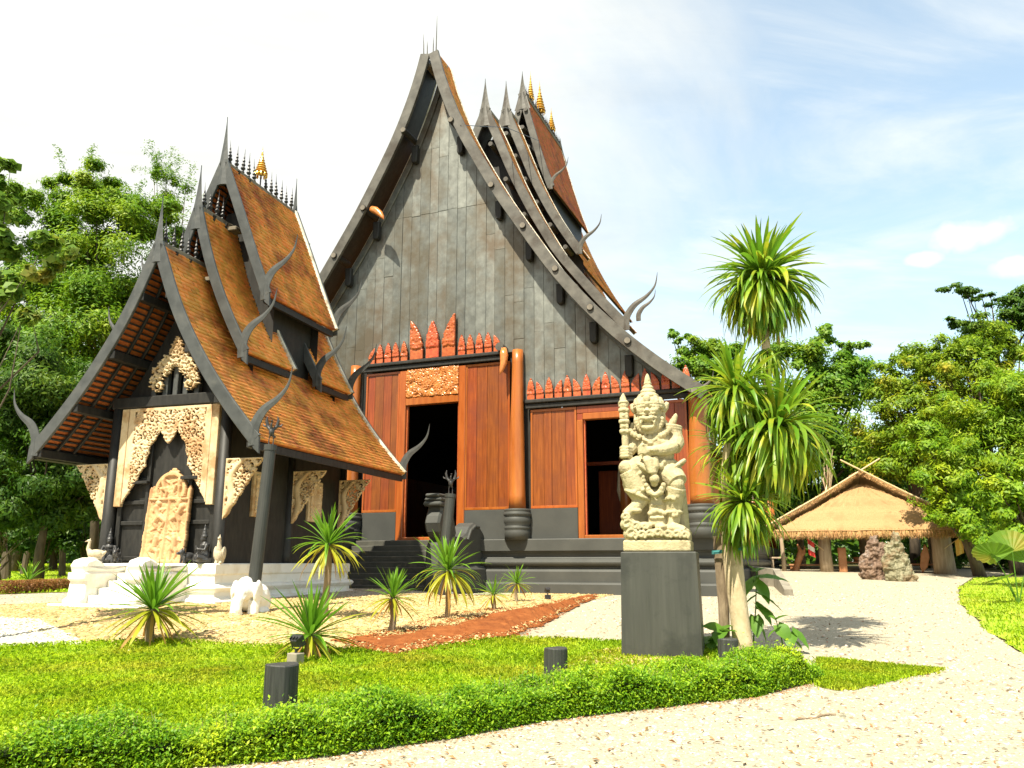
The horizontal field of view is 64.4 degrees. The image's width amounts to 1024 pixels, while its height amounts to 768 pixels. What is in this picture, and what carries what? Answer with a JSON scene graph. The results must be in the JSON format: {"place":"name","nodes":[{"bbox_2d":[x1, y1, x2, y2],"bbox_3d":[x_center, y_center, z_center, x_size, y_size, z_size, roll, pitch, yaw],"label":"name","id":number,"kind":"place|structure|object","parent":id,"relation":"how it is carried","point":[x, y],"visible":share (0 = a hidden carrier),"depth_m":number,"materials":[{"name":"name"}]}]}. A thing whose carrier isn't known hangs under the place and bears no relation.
{"place":"outdoors","nodes":[
{"label":"outdoors","id":0,"kind":"place"},
{"bbox_2d":[0,563,71,593],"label":"lawn behind temple","id":1,"kind":"structure","parent":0,"point":[53,571],"depth_m":36.82,"materials":[{"name":"green plant"}]},
{"bbox_2d":[0,518,38,582],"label":"dark shrub","id":2,"kind":"object","parent":1,"relation":"on","point":[6,545],"visible":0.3,"depth_m":30.30,"materials":[{"name":"green plant"}]},
{"bbox_2d":[0,438,43,578],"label":"slender tree","id":3,"kind":"object","parent":1,"relation":"on","point":[5,571],"visible":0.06,"depth_m":35.01,"materials":[{"name":"green plant"}]},
{"bbox_2d":[16,449,35,573],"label":"slender tree","id":4,"kind":"object","parent":1,"relation":"on","point":[25,561],"visible":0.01,"depth_m":38.96,"materials":[{"name":"green plant"}]},
{"bbox_2d":[6,560,50,589],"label":"young palm","id":5,"kind":"object","parent":1,"relation":"on","point":[29,573],"visible":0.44,"depth_m":23.30,"materials":[{"name":"green plant"}]},
{"bbox_2d":[0,157,80,407],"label":"broad leaf tree","id":6,"kind":"object","parent":1,"relation":"on","point":[13,291],"visible":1,"depth_m":14.30,"materials":[{"name":"green plant"}]},
{"bbox_2d":[2,520,87,578],"bbox_3d":[-18.778,6.349,32.373,3.148,3.568,2.270,11,-16,-40],"label":"dark shrub","id":7,"kind":"object","parent":1,"relation":"on","point":[29,545],"visible":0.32,"depth_m":32.36,"materials":[{"name":"green plant"}]},
{"bbox_2d":[0,316,98,585],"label":"drooping tree","id":8,"kind":"object","parent":1,"relation":"on","point":[54,497],"visible":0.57,"depth_m":26.31,"materials":[{"name":"green plant"}]},
{"bbox_2d":[48,547,58,569],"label":"slender tree","id":9,"kind":"object","parent":1,"relation":"on","point":[53,561],"depth_m":42.86,"materials":[{"name":"brown plant"}]},
{"bbox_2d":[0,303,108,571],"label":"shade tree","id":10,"kind":"object","parent":1,"relation":"on","point":[15,558],"depth_m":41.37,"materials":[{"name":"green plant"}]},
{"bbox_2d":[58,548,65,575],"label":"slender tree","id":11,"kind":"object","parent":1,"relation":"on","point":[62,565],"depth_m":37.01,"materials":[{"name":"brown plant"}]},
{"bbox_2d":[53,519,100,557],"bbox_3d":[-17.479,6.403,33.370,3.426,3.852,2.124,0,-12,0],"label":"dark shrub","id":12,"kind":"object","parent":1,"relation":"on","point":[68,543],"visible":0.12,"depth_m":32.91,"materials":[{"name":"green plant"}]},
{"bbox_2d":[0,144,203,549],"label":"feathery tree","id":13,"kind":"object","parent":1,"relation":"on","point":[83,292],"visible":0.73,"depth_m":33.89,"materials":[{"name":"green plant"}]},
{"bbox_2d":[131,139,197,268],"bbox_3d":[-16.191,-1.419,37.279,3.825,20.655,3.526,-5,-13,20],"label":"feathery tree","id":14,"kind":"object","parent":1,"relation":"on","point":[156,171],"visible":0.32,"depth_m":38.83,"materials":[{"name":"green plant"}]},
{"bbox_2d":[0,593,613,650],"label":"ochre gravel bed","id":15,"kind":"object","parent":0,"point":[56,624],"visible":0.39,"depth_m":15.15,"materials":[{"name":"beige gravel"}]},
{"bbox_2d":[0,617,87,644],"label":"white pebble bed","id":16,"kind":"object","parent":15,"relation":"on","point":[52,633],"visible":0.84,"depth_m":13.96,"materials":[{"name":"white gravel"}]},
{"bbox_2d":[87,557,216,648],"bbox_3d":[-5.918,3.693,13.458,1.913,1.692,1.814,-5,-13,21],"label":"young palm","id":17,"kind":"object","parent":15,"relation":"on","point":[153,595],"visible":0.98,"depth_m":13.34,"materials":[{"name":"green plant"}]},
{"bbox_2d":[14,117,429,607],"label":"temple","id":18,"kind":"structure","parent":15,"relation":"on","point":[216,350],"depth_m":20.66,"materials":[{"name":"wood"}]},
{"bbox_2d":[85,538,106,559],"bbox_3d":[-9.436,3.734,18.406,0.528,0.486,0.249,0,-12,2],"label":"bird statue","id":19,"kind":"object","parent":18,"relation":"on","point":[97,554],"visible":0.88,"depth_m":18.31,"materials":[{"name":"beige stone"}]},
{"bbox_2d":[100,529,116,562],"bbox_3d":[-9.858,3.951,19.920,0.395,0.875,0.436,2,-13,-8],"label":"kneeling statue","id":20,"kind":"object","parent":18,"relation":"on","point":[108,548],"visible":0.69,"depth_m":19.82,"materials":[{"name":"grey metal"}]},
{"bbox_2d":[110,548,122,562],"bbox_3d":[-9.529,4.131,19.578,0.225,0.355,0.556,3,-13,-13],"label":"beast statue","id":21,"kind":"object","parent":18,"relation":"on","point":[117,557],"visible":1,"depth_m":19.45,"materials":[{"name":"grey stone"}]},
{"bbox_2d":[139,468,193,562],"bbox_3d":[-8.301,3.152,19.595,1.254,2.281,0.172,-4,-17,17],"label":"carved relief door","id":22,"kind":"structure","parent":18,"relation":"attached to","point":[167,522],"depth_m":19.55,"materials":[{"name":"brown wood"}]},
{"bbox_2d":[176,548,197,562],"bbox_3d":[-7.598,4.009,19.002,0.219,0.345,0.540,-9,-15,36],"label":"beast statue","id":23,"kind":"object","parent":18,"relation":"on","point":[187,556],"visible":0.88,"depth_m":18.91,"materials":[{"name":"grey stone"}]},
{"bbox_2d":[192,524,211,562],"bbox_3d":[-7.169,3.728,18.998,0.456,0.915,0.413,10,-16,-37],"label":"kneeling statue","id":24,"kind":"object","parent":18,"relation":"on","point":[204,556],"visible":0.97,"depth_m":18.87,"materials":[{"name":"grey metal"}]},
{"bbox_2d":[213,535,225,563],"bbox_3d":[-6.809,3.848,18.920,0.272,0.695,0.335,1,-12,-3],"label":"bird statue","id":25,"kind":"object","parent":18,"relation":"on","point":[219,554],"visible":0.98,"depth_m":18.84,"materials":[{"name":"beige stone"}]},
{"bbox_2d":[249,471,260,516],"bbox_3d":[-6.399,2.826,20.770,0.145,1.140,0.740,-4,-13,17],"label":"carved window","id":26,"kind":"structure","parent":18,"relation":"in","point":[256,478],"depth_m":20.47,"materials":[{"name":"brown wood"}]},
{"bbox_2d":[255,150,267,184],"bbox_3d":[-7.619,-6.546,24.712,0.406,1.500,0.390,0,-12,0],"label":"tiered finial","id":27,"kind":"object","parent":18,"relation":"on","point":[260,170],"visible":0.94,"depth_m":24.65,"materials":[{"name":"gold metal"}]},
{"bbox_2d":[305,482,322,522],"bbox_3d":[-5.624,3.370,23.245,0.145,1.140,0.740,-4,-13,17],"label":"carved window","id":28,"kind":"structure","parent":18,"relation":"in","point":[315,501],"depth_m":23.11,"materials":[{"name":"brown wood"}]},
{"bbox_2d":[230,577,270,615],"bbox_3d":[-5.268,4.280,16.332,0.651,0.804,1.199,-2,-13,8],"label":"elephant statue","id":29,"kind":"object","parent":15,"relation":"on","point":[247,593],"visible":0.85,"depth_m":16.04,"materials":[{"name":"white stone"}]},
{"bbox_2d":[248,416,282,582],"bbox_3d":[-5.216,2.769,16.946,0.353,4.278,0.594,-9,-15,34],"label":"bird pole","id":30,"kind":"object","parent":15,"relation":"on","point":[260,533],"visible":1,"depth_m":16.88,"materials":[{"name":"grey wood"}]},
{"bbox_2d":[286,504,365,616],"bbox_3d":[-3.651,3.485,15.995,1.639,2.280,1.587,0,-12,0],"label":"young palm","id":31,"kind":"object","parent":15,"relation":"on","point":[328,553],"visible":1,"depth_m":15.97,"materials":[{"name":"green plant"}]},
{"bbox_2d":[359,566,422,631],"bbox_3d":[-2.158,3.878,14.499,1.216,1.271,1.227,0,-12,0],"label":"young palm","id":32,"kind":"object","parent":15,"relation":"on","point":[394,585],"visible":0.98,"depth_m":14.44,"materials":[{"name":"green plant"}]},
{"bbox_2d":[436,470,458,595],"bbox_3d":[-1.994,4.557,24.521,0.729,3.940,0.382,11,-16,-40],"label":"bird pole","id":33,"kind":"object","parent":15,"relation":"on","point":[448,516],"visible":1,"depth_m":24.54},
{"bbox_2d":[411,531,490,618],"bbox_3d":[-1.286,3.974,16.865,1.756,1.932,1.504,0,-12,0],"label":"young palm","id":34,"kind":"object","parent":15,"relation":"on","point":[447,559],"visible":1,"depth_m":16.72,"materials":[{"name":"green plant"}]},
{"bbox_2d":[473,574,511,609],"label":"young palm","id":35,"kind":"object","parent":15,"relation":"on","point":[492,592],"visible":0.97,"depth_m":19.03,"materials":[{"name":"green plant"}]},
{"bbox_2d":[501,564,534,600],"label":"young palm","id":36,"kind":"object","parent":15,"relation":"on","point":[517,579],"visible":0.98,"depth_m":22.18,"materials":[{"name":"green plant"}]},
{"bbox_2d":[544,587,550,598],"bbox_3d":[1.014,5.976,23.057,0.158,0.403,0.154,4,-13,-19],"label":"spot lamp","id":37,"kind":"object","parent":15,"relation":"on","point":[547,589],"visible":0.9,"depth_m":23.03,"materials":[{"name":"black metal"}]},
{"bbox_2d":[0,634,824,767],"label":"lawn","id":38,"kind":"structure","parent":0,"point":[281,659],"depth_m":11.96,"materials":[{"name":"green plant"}]},
{"bbox_2d":[263,662,298,707],"bbox_3d":[-2.420,3.226,8.507,0.359,0.582,0.361,0,-12,0],"label":"timber bollard","id":39,"kind":"object","parent":38,"relation":"on","point":[280,679],"visible":0.78,"depth_m":8.39,"materials":[{"name":"grey wood"}]},
{"bbox_2d":[287,634,305,663],"bbox_3d":[-3.045,3.782,11.458,0.193,0.483,0.190,-7,-14,29],"label":"spot lamp","id":40,"kind":"object","parent":38,"relation":"on","point":[296,640],"visible":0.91,"depth_m":11.43,"materials":[{"name":"grey concrete"}]},
{"bbox_2d":[250,580,368,662],"bbox_3d":[-3.051,3.770,12.254,1.859,1.678,1.796,0,-12,0],"label":"young palm","id":41,"kind":"object","parent":38,"relation":"on","point":[313,617],"visible":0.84,"depth_m":12.12,"materials":[{"name":"green plant"}]},
{"bbox_2d":[544,646,567,674],"bbox_3d":[0.560,3.643,10.462,0.310,0.488,0.307,0,-12,0],"label":"timber bollard","id":42,"kind":"object","parent":38,"relation":"on","point":[554,656],"visible":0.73,"depth_m":10.37,"materials":[{"name":"grey wood"}]},
{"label":"gravel round plinth","id":43,"kind":"structure","parent":38,"relation":"on","visible":0},
{"bbox_2d":[577,647,708,666],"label":"gravel","id":44,"kind":"structure","parent":43,"relation":"on","point":[624,657],"depth_m":11.80,"materials":[{"name":"stone"}]},
{"bbox_2d":[621,552,704,657],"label":"plinth","id":45,"kind":"structure","parent":43,"relation":"on","point":[661,607],"depth_m":12.21,"materials":[{"name":"grey concrete"}]},
{"bbox_2d":[618,374,693,551],"bbox_3d":[2.292,1.239,13.107,1.082,2.886,0.931,-3,-13,15],"label":"guardian statue","id":46,"kind":"object","parent":45,"relation":"on","point":[654,516],"visible":0.94,"depth_m":12.75,"materials":[{"name":"yellow stone"}]},
{"bbox_2d":[331,594,598,653],"bbox_3d":[0.745,5.209,18.441,2.582,0.478,13.694,-6,-14,25],"label":"red soil bed","id":47,"kind":"object","parent":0,"point":[498,622],"visible":0.79,"depth_m":14.77,"materials":[{"name":"brown soil"}]},
{"bbox_2d":[334,594,596,653],"bbox_3d":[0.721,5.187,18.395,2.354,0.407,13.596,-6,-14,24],"label":"soil clods","id":48,"kind":"object","parent":47,"relation":"on","point":[438,641],"visible":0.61,"depth_m":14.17,"materials":[{"name":"brown soil"}]},
{"bbox_2d":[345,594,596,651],"bbox_3d":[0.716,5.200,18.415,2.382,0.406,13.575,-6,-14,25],"label":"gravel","id":49,"kind":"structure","parent":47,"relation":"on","point":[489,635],"depth_m":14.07,"materials":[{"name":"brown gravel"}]},
{"bbox_2d":[0,566,1023,767],"bbox_3d":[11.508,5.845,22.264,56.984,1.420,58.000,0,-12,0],"label":"gravel yard","id":50,"kind":"structure","parent":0,"point":[805,587],"depth_m":8.61,"materials":[{"name":"beige gravel"}]},
{"bbox_2d":[0,578,69,593],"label":"dry hedge","id":51,"kind":"object","parent":50,"relation":"on","point":[28,584],"visible":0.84,"depth_m":22.76,"materials":[{"name":"brown plant"}]},
{"bbox_2d":[0,632,824,767],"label":"hedge","id":52,"kind":"object","parent":50,"relation":"on","point":[747,672],"visible":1,"depth_m":7.16,"materials":[{"name":"green plant"}]},
{"bbox_2d":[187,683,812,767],"bbox_3d":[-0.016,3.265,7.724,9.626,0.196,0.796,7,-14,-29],"label":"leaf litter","id":53,"kind":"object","parent":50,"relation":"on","point":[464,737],"visible":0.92,"depth_m":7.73,"materials":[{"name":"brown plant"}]},
{"bbox_2d":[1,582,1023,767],"bbox_3d":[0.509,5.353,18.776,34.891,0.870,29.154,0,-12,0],"label":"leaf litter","id":54,"kind":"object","parent":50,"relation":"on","point":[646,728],"visible":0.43,"depth_m":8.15,"materials":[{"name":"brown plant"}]},
{"bbox_2d":[703,622,736,649],"bbox_3d":[3.232,4.008,12.839,0.727,0.482,0.570,-7,-14,30],"label":"leafy plant","id":55,"kind":"object","parent":50,"relation":"on","point":[719,631],"visible":0.78,"depth_m":12.81,"materials":[{"name":"green plant"}]},
{"bbox_2d":[717,638,737,658],"bbox_3d":[3.145,3.928,11.835,0.304,0.433,0.286,0,-12,0],"label":"timber bollard","id":56,"kind":"object","parent":50,"relation":"on","point":[723,645],"visible":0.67,"depth_m":11.75,"materials":[{"name":"grey wood"}]},
{"bbox_2d":[675,213,852,649],"bbox_3d":[4.191,0.651,13.627,2.941,7.642,3.141,0,-12,0],"label":"dracaena tree","id":57,"kind":"object","parent":50,"relation":"on","point":[766,452],"visible":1,"depth_m":13.17,"materials":[{"name":"green plant"}]},
{"bbox_2d":[713,536,729,637],"bbox_3d":[3.410,3.424,13.161,0.203,1.893,0.284,-3,-13,15],"label":"support stake","id":58,"kind":"object","parent":57,"relation":"attached to","point":[723,611],"visible":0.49,"depth_m":13.12,"materials":[{"name":"brown plant"}]},
{"bbox_2d":[711,547,742,553],"bbox_3d":[3.507,2.700,13.186,0.532,0.123,0.308,-8,-15,32],"label":"strap","id":59,"kind":"object","parent":57,"relation":"attached to","point":[716,551],"visible":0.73,"depth_m":13.13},
{"bbox_2d":[745,564,787,644],"bbox_3d":[4.066,3.592,13.024,0.724,1.376,0.385,0,-12,0],"label":"leafy plant","id":60,"kind":"object","parent":50,"relation":"on","point":[757,621],"visible":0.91,"depth_m":13.01,"materials":[{"name":"green plant"}]},
{"bbox_2d":[747,566,792,595],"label":"retaining wall","id":61,"kind":"structure","parent":50,"relation":"on","point":[783,587],"depth_m":29.72,"materials":[{"name":"grey concrete"}]},
{"bbox_2d":[769,557,787,568],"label":"table","id":62,"kind":"object","parent":50,"relation":"on","point":[772,560],"visible":0.59,"depth_m":42.28,"materials":[{"name":"beige wood"}]},
{"bbox_2d":[766,615,808,648],"bbox_3d":[4.256,3.900,12.594,0.604,0.625,0.329,0,-12,0],"label":"leafy plant","id":63,"kind":"object","parent":50,"relation":"on","point":[782,630],"visible":0.94,"depth_m":12.59,"materials":[{"name":"green plant"}]},
{"bbox_2d":[790,544,805,570],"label":"driftwood sculpture","id":64,"kind":"object","parent":50,"relation":"on","point":[801,553],"visible":0.88,"depth_m":42.00,"materials":[{"name":"brown wood"}]},
{"bbox_2d":[788,564,819,568],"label":"bench","id":65,"kind":"object","parent":50,"relation":"on","point":[791,565],"visible":0.36,"depth_m":42.17,"materials":[{"name":"brown wood"}]},
{"bbox_2d":[795,713,835,720],"bbox_3d":[3.028,3.329,8.133,0.567,0.032,0.070,7,-14,-28],"label":"fallen twig","id":66,"kind":"object","parent":50,"relation":"on","point":[827,714],"visible":1,"depth_m":8.15,"materials":[{"name":"beige wood"}]},
{"bbox_2d":[766,458,957,573],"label":"thatched hut","id":67,"kind":"object","parent":50,"relation":"on","point":[863,506],"visible":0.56,"depth_m":41.01,"materials":[{"name":"plant"}]},
{"bbox_2d":[807,539,823,556],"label":"flag","id":68,"kind":"object","parent":67,"relation":"attached to","point":[811,549],"visible":0.94,"depth_m":41.17,"materials":[{"name":"red fabric"}]},
{"bbox_2d":[944,538,963,555],"bbox_3d":[21.131,7.733,38.872,0.843,0.996,0.091,-9,-15,34],"label":"flag","id":69,"kind":"object","parent":67,"relation":"attached to","point":[959,547],"visible":0.76,"depth_m":38.72,"materials":[{"name":"yellow fabric"}]},
{"bbox_2d":[858,535,885,579],"bbox_3d":[15.733,7.598,35.203,1.467,2.074,0.870,-3,-13,12],"label":"standing stone","id":70,"kind":"object","parent":50,"relation":"on","point":[870,566],"visible":0.73,"depth_m":35.01,"materials":[{"name":"brown stone"}]},
{"bbox_2d":[881,531,918,581],"bbox_3d":[16.246,7.325,34.190,1.329,2.268,0.897,2,-13,-8],"label":"standing stone","id":71,"kind":"object","parent":50,"relation":"on","point":[896,564],"visible":0.9,"depth_m":34.03,"materials":[{"name":"beige stone"}]},
{"bbox_2d":[920,544,929,572],"bbox_3d":[20.306,8.589,39.970,0.420,1.400,0.120,3,-11,22],"label":"carved plank","id":72,"kind":"object","parent":50,"relation":"on","point":[924,559],"visible":1,"depth_m":39.92,"materials":[{"name":"brown wood"}]},
{"bbox_2d":[878,413,1016,576],"bbox_3d":[20.729,5.199,37.990,6.227,7.967,5.225,4,-13,-17],"label":"shade tree","id":73,"kind":"object","parent":50,"relation":"on","point":[950,506],"visible":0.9,"depth_m":37.09,"materials":[{"name":"green plant"}]},
{"bbox_2d":[913,352,1023,574],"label":"shade tree","id":74,"kind":"object","parent":50,"relation":"on","point":[998,422],"visible":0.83,"depth_m":39.73,"materials":[{"name":"green plant"}]},
{"bbox_2d":[0,0,1023,561],"label":"sky","id":75,"kind":"structure","parent":0,"point":[894,129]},
{"bbox_2d":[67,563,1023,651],"bbox_3d":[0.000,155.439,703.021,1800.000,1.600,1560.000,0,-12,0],"label":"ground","id":76,"kind":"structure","parent":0,"point":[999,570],"depth_m":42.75,"materials":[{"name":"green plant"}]},
{"bbox_2d":[0,475,1001,563],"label":"woods","id":77,"kind":"object","parent":76,"relation":"on","point":[851,546],"visible":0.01,"depth_m":73.68,"materials":[{"name":"green plant"}]},
{"bbox_2d":[320,27,781,596],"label":"black temple","id":78,"kind":"structure","parent":76,"relation":"on","point":[512,363],"depth_m":30.68,"materials":[{"name":"wood"}]},
{"bbox_2d":[460,125,538,140],"bbox_3d":[-0.265,-11.288,36.674,0.123,4.726,10.220,-4,-13,19],"label":"overhead cable","id":79,"kind":"object","parent":78,"relation":"attached to","point":[501,127],"visible":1,"depth_m":36.10,"materials":[{"name":"black metal"}]},
{"bbox_2d":[528,71,533,100],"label":"tiered finial","id":80,"kind":"object","parent":78,"relation":"on","point":[531,94],"visible":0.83,"depth_m":44.15,"materials":[{"name":"gold metal"}]},
{"bbox_2d":[536,83,545,114],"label":"tiered finial","id":81,"kind":"object","parent":78,"relation":"on","point":[540,102],"visible":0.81,"depth_m":45.49,"materials":[{"name":"gold metal"}]},
{"bbox_2d":[549,111,555,131],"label":"tiered finial","id":82,"kind":"object","parent":78,"relation":"on","point":[552,124],"visible":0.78,"depth_m":47.31,"materials":[{"name":"gold metal"}]},
{"bbox_2d":[577,403,633,537],"bbox_3d":[3.486,2.971,27.530,2.580,4.640,0.290,-5,-13,21],"label":"window frame","id":83,"kind":"structure","parent":78,"relation":"in","point":[609,411],"depth_m":27.91,"materials":[{"name":"brown wood"}]},
{"bbox_2d":[666,328,794,447],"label":"umbrella tree","id":84,"kind":"object","parent":76,"relation":"on","point":[695,364],"visible":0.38,"depth_m":58.80,"materials":[{"name":"green plant"}]},
{"bbox_2d":[822,444,836,490],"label":"bare sapling","id":85,"kind":"object","parent":76,"relation":"on","point":[829,470],"visible":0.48,"depth_m":49.95,"materials":[{"name":"beige plant"}]},
{"bbox_2d":[762,323,908,553],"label":"umbrella tree","id":86,"kind":"object","parent":76,"relation":"on","point":[844,377],"visible":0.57,"depth_m":60.01,"materials":[{"name":"green plant"}]},
{"bbox_2d":[775,414,977,563],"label":"shade tree","id":87,"kind":"object","parent":76,"relation":"on","point":[812,495],"visible":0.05,"depth_m":61.74,"materials":[{"name":"green plant"}]},
{"bbox_2d":[837,329,973,565],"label":"flowering tree","id":88,"kind":"object","parent":76,"relation":"on","point":[904,394],"visible":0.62,"depth_m":52.19,"materials":[{"name":"green plant"}]},
{"bbox_2d":[914,501,1017,568],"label":"shade tree","id":89,"kind":"object","parent":76,"relation":"on","point":[959,562],"visible":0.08,"depth_m":45.03,"materials":[{"name":"green plant"}]},
{"bbox_2d":[912,310,1023,567],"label":"flowering tree","id":90,"kind":"object","parent":76,"relation":"on","point":[969,348],"visible":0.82,"depth_m":48.91,"materials":[{"name":"green plant"}]},
{"bbox_2d":[935,282,1023,515],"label":"layered tree","id":91,"kind":"object","parent":76,"relation":"on","point":[1013,299],"visible":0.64,"depth_m":68.54,"materials":[{"name":"green plant"}]},
{"bbox_2d":[952,576,1023,653],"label":"lawn by trees","id":92,"kind":"structure","parent":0,"point":[991,624],"depth_m":20.46,"materials":[{"name":"green plant"}]},
{"bbox_2d":[959,458,1023,545],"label":"bushy tree","id":93,"kind":"object","parent":92,"relation":"on","point":[1012,494],"visible":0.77,"depth_m":30.45,"materials":[{"name":"green plant"}]},
{"bbox_2d":[971,530,1023,603],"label":"fan palm","id":94,"kind":"object","parent":92,"relation":"on","point":[1003,544],"visible":0.95,"depth_m":21.43,"materials":[{"name":"green plant"}]},
{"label":"lawn spit","id":95,"kind":"structure","parent":0,"visible":0},
{"bbox_2d":[806,655,947,690],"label":"grass","id":96,"kind":"structure","parent":95,"relation":"on","point":[841,674],"depth_m":10.63,"materials":[{"name":"green plant"}]}
]}

